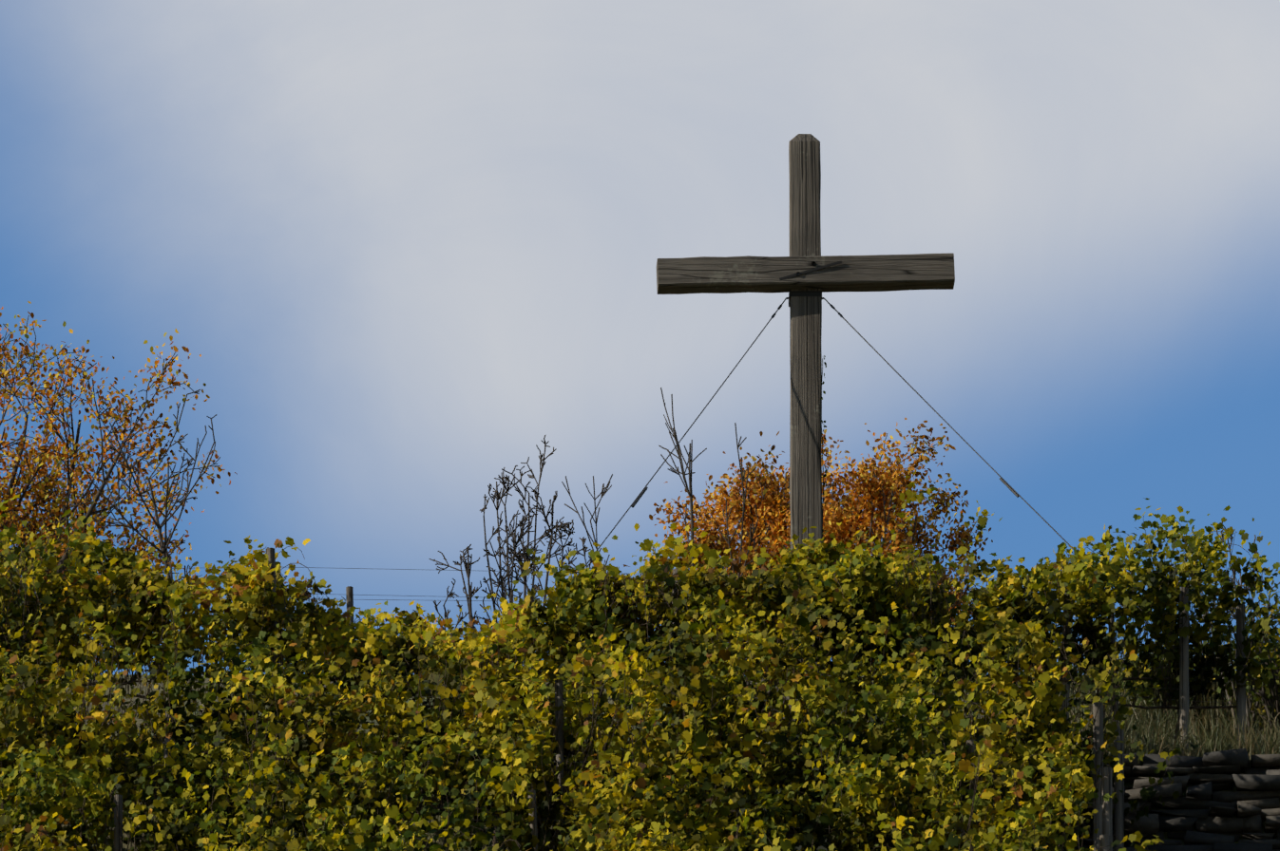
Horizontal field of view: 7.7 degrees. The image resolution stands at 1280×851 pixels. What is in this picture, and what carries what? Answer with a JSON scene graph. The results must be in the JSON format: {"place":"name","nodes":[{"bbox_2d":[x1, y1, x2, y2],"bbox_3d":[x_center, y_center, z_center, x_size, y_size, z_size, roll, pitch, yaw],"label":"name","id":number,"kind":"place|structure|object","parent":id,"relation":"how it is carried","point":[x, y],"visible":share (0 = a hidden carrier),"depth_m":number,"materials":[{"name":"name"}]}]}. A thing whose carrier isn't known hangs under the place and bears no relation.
{"place":"outdoors","nodes":[
{"label":"outdoors","id":0,"kind":"place"},
{"bbox_2d":[0,0,1279,675],"label":"sky","id":1,"kind":"structure","parent":0,"point":[403,248],"materials":[{"name":"blue"}]},
{"bbox_2d":[6,674,1279,850],"bbox_3d":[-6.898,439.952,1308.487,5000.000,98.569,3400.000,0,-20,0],"label":"ground","id":2,"kind":"structure","parent":0,"point":[437,833],"depth_m":80.54,"materials":[{"name":"soil"}]},
{"bbox_2d":[0,301,236,674],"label":"autumn tree","id":3,"kind":"object","parent":2,"relation":"on","point":[54,513],"visible":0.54,"depth_m":93.80,"materials":[{"name":"orange plant"}]},
{"bbox_2d":[81,389,216,582],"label":"bare shrub","id":4,"kind":"object","parent":2,"relation":"on","point":[163,547],"visible":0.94,"depth_m":91.08,"materials":[{"name":"brown plant"}]},
{"bbox_2d":[429,435,593,666],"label":"bare shrub","id":5,"kind":"object","parent":2,"relation":"on","point":[519,556],"visible":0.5,"depth_m":87.96,"materials":[{"name":"brown plant"}]},
{"bbox_2d":[561,474,612,573],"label":"shrub whips","id":6,"kind":"object","parent":2,"relation":"on","point":[602,492],"visible":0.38,"depth_m":87.81,"materials":[{"name":"brown plant"}]},
{"bbox_2d":[0,471,1279,850],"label":"hedge","id":7,"kind":"object","parent":2,"relation":"on","point":[817,570],"depth_m":73.52,"materials":[{"name":"green plant"}]},
{"bbox_2d":[114,548,1245,850],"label":"fence posts","id":8,"kind":"object","parent":2,"relation":"on","point":[1108,820],"visible":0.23,"depth_m":74.85,"materials":[{"name":"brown wood"}]},
{"bbox_2d":[0,567,1236,840],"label":"trellis wires","id":9,"kind":"object","parent":8,"relation":"attached to","point":[621,638],"visible":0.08,"depth_m":76.95,"materials":[{"name":"grey metal"}]},
{"bbox_2d":[658,387,706,621],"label":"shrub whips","id":10,"kind":"object","parent":2,"relation":"on","point":[689,490],"visible":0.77,"depth_m":87.65,"materials":[{"name":"brown plant"}]},
{"bbox_2d":[717,422,761,601],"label":"shrub whips","id":11,"kind":"object","parent":2,"relation":"on","point":[742,472],"visible":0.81,"depth_m":87.45,"materials":[{"name":"brown plant"}]},
{"bbox_2d":[649,418,993,676],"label":"tree","id":12,"kind":"object","parent":2,"relation":"on","point":[881,494],"visible":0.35,"depth_m":88.96,"materials":[{"name":"orange plant"}]},
{"bbox_2d":[539,133,1148,674],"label":"wooden cross","id":13,"kind":"object","parent":2,"relation":"on","point":[804,275],"visible":0.6,"depth_m":85.42,"materials":[{"name":"brown wood"}]},
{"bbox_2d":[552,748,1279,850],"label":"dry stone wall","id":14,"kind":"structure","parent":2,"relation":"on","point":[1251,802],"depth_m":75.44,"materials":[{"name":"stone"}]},
{"bbox_2d":[897,657,1279,767],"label":"grass tufts","id":15,"kind":"object","parent":2,"relation":"on","point":[1257,747],"visible":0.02,"depth_m":75.91,"materials":[{"name":"plant"}]},
{"bbox_2d":[1080,621,1236,726],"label":"leafy shrub","id":16,"kind":"object","parent":2,"relation":"on","point":[1147,694],"visible":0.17,"depth_m":80.30,"materials":[{"name":"green plant"}]},
{"bbox_2d":[1051,599,1279,754],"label":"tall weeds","id":17,"kind":"object","parent":2,"relation":"on","point":[1207,717],"visible":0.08,"depth_m":79.92,"materials":[{"name":"green plant"}]},
{"bbox_2d":[1174,574,1279,736],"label":"leafy shrub","id":18,"kind":"object","parent":2,"relation":"on","point":[1272,696],"visible":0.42,"depth_m":79.57,"materials":[{"name":"green plant"}]},
{"bbox_2d":[1189,521,1279,738],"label":"bare bush","id":19,"kind":"object","parent":2,"relation":"on","point":[1233,616],"visible":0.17,"depth_m":79.77,"materials":[{"name":"grey plant"}]},
{"bbox_2d":[821,355,827,560],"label":"creeper","id":20,"kind":"object","parent":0,"point":[822,452],"depth_m":85.02,"materials":[{"name":"plant"}]}
]}

